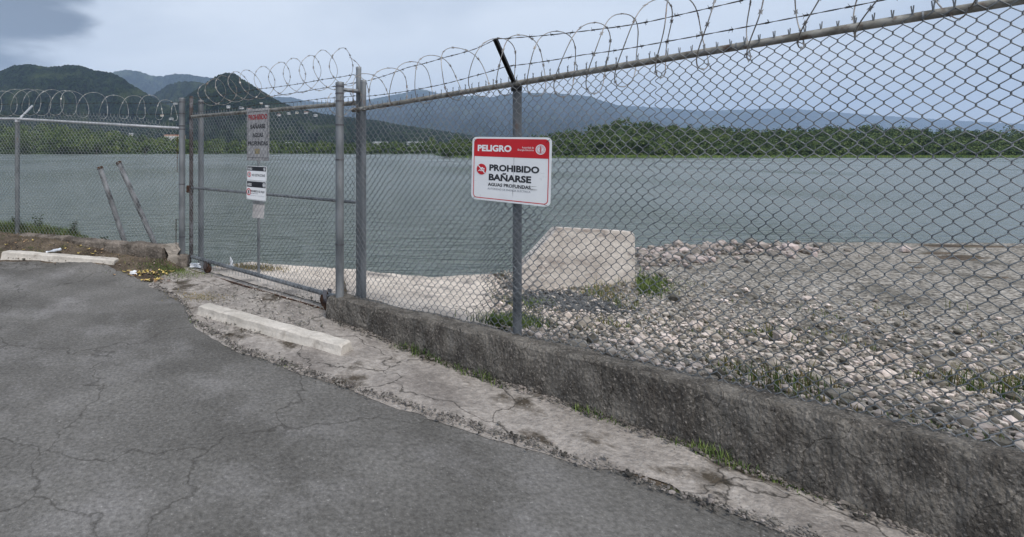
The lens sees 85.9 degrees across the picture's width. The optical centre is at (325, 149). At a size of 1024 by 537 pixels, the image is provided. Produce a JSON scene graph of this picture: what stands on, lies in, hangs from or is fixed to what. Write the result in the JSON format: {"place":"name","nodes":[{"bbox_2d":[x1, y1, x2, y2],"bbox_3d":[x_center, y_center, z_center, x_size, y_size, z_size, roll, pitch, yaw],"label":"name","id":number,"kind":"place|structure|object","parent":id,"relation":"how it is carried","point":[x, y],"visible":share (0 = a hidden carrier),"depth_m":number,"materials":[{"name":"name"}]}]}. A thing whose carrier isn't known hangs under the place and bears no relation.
{"place":"outdoors","nodes":[
{"label":"outdoors","id":0,"kind":"place"},
{"bbox_2d":[0,64,206,143],"bbox_3d":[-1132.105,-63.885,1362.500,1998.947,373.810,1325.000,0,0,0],"label":"hill","id":1,"kind":"structure","parent":0,"point":[81,80],"depth_m":1345.03,"materials":[{"name":"green plant"}]},
{"bbox_2d":[113,70,211,95],"bbox_3d":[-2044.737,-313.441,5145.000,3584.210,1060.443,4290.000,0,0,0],"label":"hill","id":2,"kind":"structure","parent":0,"point":[148,84],"depth_m":5291.77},
{"bbox_2d":[152,81,204,105],"bbox_3d":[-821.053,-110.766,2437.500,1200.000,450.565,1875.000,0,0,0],"label":"hill","id":3,"kind":"structure","parent":0,"point":[174,92],"depth_m":2436.73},
{"bbox_2d":[164,289,237,303],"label":"gravel","id":4,"kind":"structure","parent":0,"point":[200,296],"depth_m":5.58,"materials":[{"name":"grey gravel"}]},
{"bbox_2d":[0,145,435,153],"bbox_3d":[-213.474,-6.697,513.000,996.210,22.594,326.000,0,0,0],"label":"shore bank","id":5,"kind":"structure","parent":0,"point":[92,152],"depth_m":387.75,"materials":[{"name":"green plant"}]},
{"bbox_2d":[5,129,32,144],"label":"tree","id":6,"kind":"object","parent":5,"relation":"on","point":[22,138],"visible":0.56,"depth_m":354.59,"materials":[{"name":"green plant"}]},
{"bbox_2d":[0,115,129,153],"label":"woodland","id":7,"kind":"object","parent":5,"relation":"on","point":[61,139],"visible":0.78,"depth_m":376.33,"materials":[{"name":"green plant"}]},
{"bbox_2d":[86,138,105,153],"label":"tree","id":8,"kind":"object","parent":5,"relation":"on","point":[94,142],"visible":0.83,"depth_m":349.93,"materials":[{"name":"green plant"}]},
{"bbox_2d":[140,141,153,153],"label":"tree","id":9,"kind":"object","parent":5,"relation":"on","point":[147,144],"visible":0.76,"depth_m":350.43,"materials":[{"name":"green plant"}]},
{"bbox_2d":[98,133,472,153],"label":"woodland","id":10,"kind":"object","parent":5,"relation":"on","point":[309,144],"visible":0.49,"depth_m":381.93,"materials":[{"name":"green plant"}]},
{"bbox_2d":[130,72,478,146],"bbox_3d":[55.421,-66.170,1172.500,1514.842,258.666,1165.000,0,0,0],"label":"hill","id":11,"kind":"structure","parent":0,"point":[210,90],"depth_m":1082.85,"materials":[{"name":"green plant"}]},
{"bbox_2d":[273,89,437,115],"bbox_3d":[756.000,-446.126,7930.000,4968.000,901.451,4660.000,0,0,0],"label":"hill","id":12,"kind":"structure","parent":0,"point":[397,97],"depth_m":7485.50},
{"bbox_2d":[0,261,789,536],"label":"parking lot","id":13,"kind":"structure","parent":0,"point":[132,406],"depth_m":2.69,"materials":[{"name":"grey asphalt"}]},
{"bbox_2d":[0,232,1015,494],"bbox_3d":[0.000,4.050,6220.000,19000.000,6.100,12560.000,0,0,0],"label":"ground","id":14,"kind":"structure","parent":0,"point":[126,262],"depth_m":7.13,"materials":[{"name":"grey concrete"}]},
{"bbox_2d":[32,214,43,227],"bbox_3d":[-4.508,1.147,8.074,0.182,0.306,0.137,0,0,0],"label":"weed","id":15,"kind":"object","parent":14,"relation":"on","point":[37,220],"visible":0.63,"depth_m":8.06,"materials":[{"name":"green plant"}]},
{"bbox_2d":[0,219,92,237],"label":"grass","id":16,"kind":"structure","parent":14,"relation":"on","point":[59,229],"depth_m":7.90,"materials":[{"name":"green plant"}]},
{"bbox_2d":[0,250,118,264],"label":"wheel stop","id":17,"kind":"object","parent":14,"relation":"on","point":[27,255],"visible":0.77,"depth_m":6.86,"materials":[{"name":"white concrete"}]},
{"bbox_2d":[46,248,61,252],"bbox_3d":[-3.694,1.370,7.007,0.200,0.071,0.044,0,0,-6],"label":"plastic bottle","id":18,"kind":"object","parent":17,"relation":"on","point":[56,250],"visible":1,"depth_m":7.00,"materials":[{"name":"white plastic"}]},
{"bbox_2d":[0,89,178,244],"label":"chain link fence","id":19,"kind":"object","parent":14,"relation":"on","point":[17,171],"visible":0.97,"depth_m":7.54,"materials":[{"name":"metal"}]},
{"bbox_2d":[0,231,178,283],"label":"dirt crumbs","id":20,"kind":"object","parent":14,"relation":"on","point":[97,255],"visible":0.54,"depth_m":6.92,"materials":[{"name":"brown soil"}]},
{"bbox_2d":[15,233,167,259],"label":"kerb","id":21,"kind":"structure","parent":14,"relation":"on","point":[141,249],"depth_m":7.17,"materials":[{"name":"concrete"}]},
{"bbox_2d":[11,232,171,274],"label":"grass","id":22,"kind":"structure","parent":14,"relation":"on","point":[81,251],"depth_m":7.09,"materials":[{"name":"plant"}]},
{"bbox_2d":[97,166,126,240],"bbox_3d":[-3.053,1.055,7.580,0.692,1.632,0.084,0,0,13],"label":"leaning pipe","id":23,"kind":"object","parent":14,"relation":"on","point":[109,195],"visible":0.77,"depth_m":7.58,"materials":[{"name":"metal"}]},
{"bbox_2d":[116,161,156,242],"bbox_3d":[-2.667,1.017,7.565,0.966,1.710,0.085,0,0,18],"label":"leaning pipe","id":24,"kind":"object","parent":14,"relation":"on","point":[136,202],"visible":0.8,"depth_m":7.58,"materials":[{"name":"metal"}]},
{"bbox_2d":[165,243,179,263],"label":"concrete block","id":25,"kind":"structure","parent":14,"relation":"on","point":[172,250],"depth_m":6.95,"materials":[{"name":"beige concrete"}]},
{"bbox_2d":[120,258,228,279],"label":"grass","id":26,"kind":"structure","parent":14,"relation":"on","point":[170,268],"depth_m":6.62,"materials":[{"name":"green plant"}]},
{"bbox_2d":[176,253,191,267],"bbox_3d":[-1.918,1.494,6.978,0.179,0.198,0.173,0,0,0],"label":"concrete footing","id":27,"kind":"object","parent":14,"relation":"on","point":[183,260],"visible":0.87,"depth_m":6.90,"materials":[{"name":"beige concrete"}]},
{"bbox_2d":[179,98,184,255],"bbox_3d":[-1.951,0.470,7.020,0.090,2.360,0.090,0,0,0],"label":"gate post","id":28,"kind":"object","parent":27,"relation":"on","point":[182,175],"visible":0.97,"depth_m":6.98,"materials":[{"name":"metal"}]},
{"bbox_2d":[190,263,200,267],"bbox_3d":[-1.744,1.556,6.927,0.165,0.067,0.091,0,0,0],"label":"plastic bag","id":29,"kind":"object","parent":14,"relation":"on","point":[195,265],"visible":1,"depth_m":6.90,"materials":[{"name":"white plastic"}]},
{"bbox_2d":[217,261,296,271],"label":"grass","id":30,"kind":"structure","parent":14,"relation":"on","point":[261,267],"depth_m":7.27,"materials":[{"name":"green plant"}]},
{"bbox_2d":[203,262,509,327],"bbox_3d":[0.337,1.955,6.100,4.126,1.179,4.200,0,0,0],"label":"boat ramp","id":31,"kind":"object","parent":14,"relation":"on","point":[240,276],"visible":0.59,"depth_m":6.21,"materials":[{"name":"concrete"}]},
{"bbox_2d":[198,100,203,268],"bbox_3d":[-1.683,0.512,6.980,0.078,2.377,0.078,0,0,0],"label":"gate post","id":32,"kind":"object","parent":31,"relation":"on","point":[200,110],"visible":0.73,"depth_m":6.95,"materials":[{"name":"metal"}]},
{"bbox_2d":[252,161,264,272],"bbox_3d":[-0.889,0.939,6.883,0.165,1.602,0.059,0,0,0],"label":"sign pole","id":33,"kind":"object","parent":31,"relation":"on","point":[260,203],"visible":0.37,"depth_m":6.86,"materials":[{"name":"metal"}]},
{"bbox_2d":[149,267,930,536],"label":"concrete apron","id":34,"kind":"object","parent":14,"relation":"on","point":[371,361],"visible":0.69,"depth_m":3.13,"materials":[{"name":"grey concrete"}]},
{"bbox_2d":[189,269,325,309],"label":"gate track","id":35,"kind":"structure","parent":34,"relation":"on","point":[269,292],"depth_m":5.71,"materials":[{"name":"grey metal"}]},
{"bbox_2d":[206,285,323,333],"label":"gravel","id":36,"kind":"structure","parent":34,"relation":"on","point":[289,317],"depth_m":5.18,"materials":[{"name":"grey gravel"}]},
{"bbox_2d":[186,48,361,307],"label":"sliding gate","id":37,"kind":"structure","parent":34,"relation":"on","point":[207,266],"depth_m":5.64,"materials":[{"name":"metal"}]},
{"bbox_2d":[246,180,265,200],"bbox_3d":[-0.789,0.467,5.887,0.351,0.218,0.006,1,1,43],"label":"notice sign","id":38,"kind":"object","parent":37,"relation":"attached to","point":[255,190],"visible":1,"depth_m":5.88,"materials":[{"name":"white metal"}]},
{"bbox_2d":[247,166,266,181],"bbox_3d":[-0.784,0.271,5.887,0.351,0.168,0.004,1,1,44],"label":"notice sign","id":39,"kind":"object","parent":37,"relation":"attached to","point":[256,173],"visible":1,"depth_m":5.88,"materials":[{"name":"white metal"}]},
{"bbox_2d":[247,108,268,160],"bbox_3d":[-0.771,-0.174,5.902,0.400,0.598,0.005,0,0,43],"label":"warning sign","id":40,"kind":"object","parent":37,"relation":"attached to","point":[266,136],"visible":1,"depth_m":5.89,"materials":[{"name":"white metal"}]},
{"bbox_2d":[196,303,351,355],"bbox_3d":[-0.511,1.600,4.542,1.706,0.191,0.207,0,0,37],"label":"wheel stop","id":41,"kind":"object","parent":34,"relation":"on","point":[300,335],"visible":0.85,"depth_m":4.40,"materials":[{"name":"white concrete"}]},
{"bbox_2d":[188,313,470,427],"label":"grass","id":42,"kind":"structure","parent":34,"relation":"on","point":[281,359],"depth_m":4.13,"materials":[{"name":"green plant"}]},
{"bbox_2d":[154,285,822,536],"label":"crumbled edge","id":43,"kind":"object","parent":34,"relation":"on","point":[710,499],"visible":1,"depth_m":2.83,"materials":[{"name":"grey concrete"}]},
{"bbox_2d":[376,337,887,524],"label":"grass","id":44,"kind":"structure","parent":34,"relation":"on","point":[720,454],"depth_m":2.77,"materials":[{"name":"green plant"}]},
{"bbox_2d":[329,318,941,536],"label":"crumbled edge","id":45,"kind":"object","parent":34,"relation":"on","point":[795,484],"visible":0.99,"depth_m":2.79,"materials":[{"name":"grey concrete"}]},
{"bbox_2d":[326,293,1023,536],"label":"kerb","id":46,"kind":"structure","parent":14,"relation":"on","point":[941,482],"depth_m":2.52,"materials":[{"name":"concrete"}]},
{"bbox_2d":[335,81,359,297],"bbox_3d":[0.231,0.430,4.840,0.270,2.140,0.083,0,0,0],"label":"gate post","id":47,"kind":"object","parent":46,"relation":"on","point":[339,125],"visible":0.91,"depth_m":4.81,"materials":[{"name":"metal"}]},
{"bbox_2d":[351,0,1023,451],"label":"chain link fence","id":48,"kind":"object","parent":46,"relation":"on","point":[517,108],"visible":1,"depth_m":2.75,"materials":[{"name":"metal"}]},
{"bbox_2d":[471,137,553,207],"bbox_3d":[1.313,0.146,3.658,0.028,0.473,0.607,0,1,-43],"label":"warning sign","id":49,"kind":"object","parent":48,"relation":"attached to","point":[516,170],"visible":1,"depth_m":3.63,"materials":[{"name":"white metal"}]},
{"bbox_2d":[0,154,1023,276],"bbox_3d":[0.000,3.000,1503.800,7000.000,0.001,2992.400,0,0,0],"label":"lake water","id":50,"kind":"structure","parent":0,"point":[987,172],"depth_m":28.78,"materials":[{"name":"grey liquid"}]},
{"bbox_2d":[453,154,1023,157],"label":"reeds","id":51,"kind":"object","parent":50,"relation":"on","point":[795,156],"visible":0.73,"depth_m":193.72,"materials":[{"name":"green plant"}]},
{"bbox_2d":[0,0,1023,123],"label":"sky","id":52,"kind":"structure","parent":0,"point":[203,38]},
{"bbox_2d":[344,92,723,138],"bbox_3d":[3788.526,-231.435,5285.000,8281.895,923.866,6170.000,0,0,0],"label":"hill","id":53,"kind":"structure","parent":0,"point":[563,115],"depth_m":4990.29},
{"bbox_2d":[432,125,1019,155],"bbox_3d":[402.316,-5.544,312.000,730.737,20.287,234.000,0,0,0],"label":"shore bank","id":54,"kind":"structure","parent":0,"point":[438,153],"depth_m":289.10,"materials":[{"name":"green plant"}]},
{"bbox_2d":[592,137,612,148],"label":"tree","id":55,"kind":"object","parent":54,"relation":"on","point":[604,140],"visible":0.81,"depth_m":212.38,"materials":[{"name":"green plant"}]},
{"bbox_2d":[625,137,651,150],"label":"tree","id":56,"kind":"object","parent":54,"relation":"on","point":[631,143],"visible":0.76,"depth_m":202.50,"materials":[{"name":"green plant"}]},
{"bbox_2d":[440,116,1023,157],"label":"woodland","id":57,"kind":"object","parent":54,"relation":"on","point":[976,146],"visible":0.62,"depth_m":239.05,"materials":[{"name":"green plant"}]},
{"bbox_2d":[482,242,1023,449],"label":"gravel yard","id":58,"kind":"structure","parent":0,"point":[975,281],"depth_m":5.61,"materials":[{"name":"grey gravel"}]},
{"bbox_2d":[455,307,557,329],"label":"grass","id":59,"kind":"structure","parent":58,"relation":"on","point":[506,319],"depth_m":4.10,"materials":[{"name":"green plant"}]},
{"bbox_2d":[501,294,560,310],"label":"grass","id":60,"kind":"structure","parent":58,"relation":"on","point":[531,303],"depth_m":5.24,"materials":[{"name":"green plant"}]},
{"bbox_2d":[485,289,653,313],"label":"gravel","id":61,"kind":"structure","parent":58,"relation":"on","point":[586,307],"depth_m":5.43,"materials":[{"name":"grey gravel"}]},
{"bbox_2d":[522,227,634,289],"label":"concrete wing wall","id":62,"kind":"structure","parent":58,"relation":"on","point":[621,261],"depth_m":6.45,"materials":[{"name":"beige concrete"}]},
{"bbox_2d":[633,266,712,299],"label":"grass","id":63,"kind":"structure","parent":58,"relation":"on","point":[649,281],"depth_m":6.21,"materials":[{"name":"green plant"}]},
{"bbox_2d":[487,272,1023,447],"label":"grass","id":64,"kind":"structure","parent":58,"relation":"on","point":[801,388],"depth_m":3.05,"materials":[{"name":"green plant"}]},
{"bbox_2d":[635,237,911,269],"bbox_3d":[6.536,1.512,7.638,4.327,0.298,1.500,0,0,0],"label":"rubble","id":65,"kind":"object","parent":58,"relation":"on","point":[730,248],"visible":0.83,"depth_m":7.61,"materials":[{"name":"grey stone"}]},
{"bbox_2d":[621,105,1023,135],"bbox_3d":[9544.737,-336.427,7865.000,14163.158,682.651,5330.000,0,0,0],"label":"hill","id":66,"kind":"structure","parent":0,"point":[856,119],"depth_m":7368.61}
]}

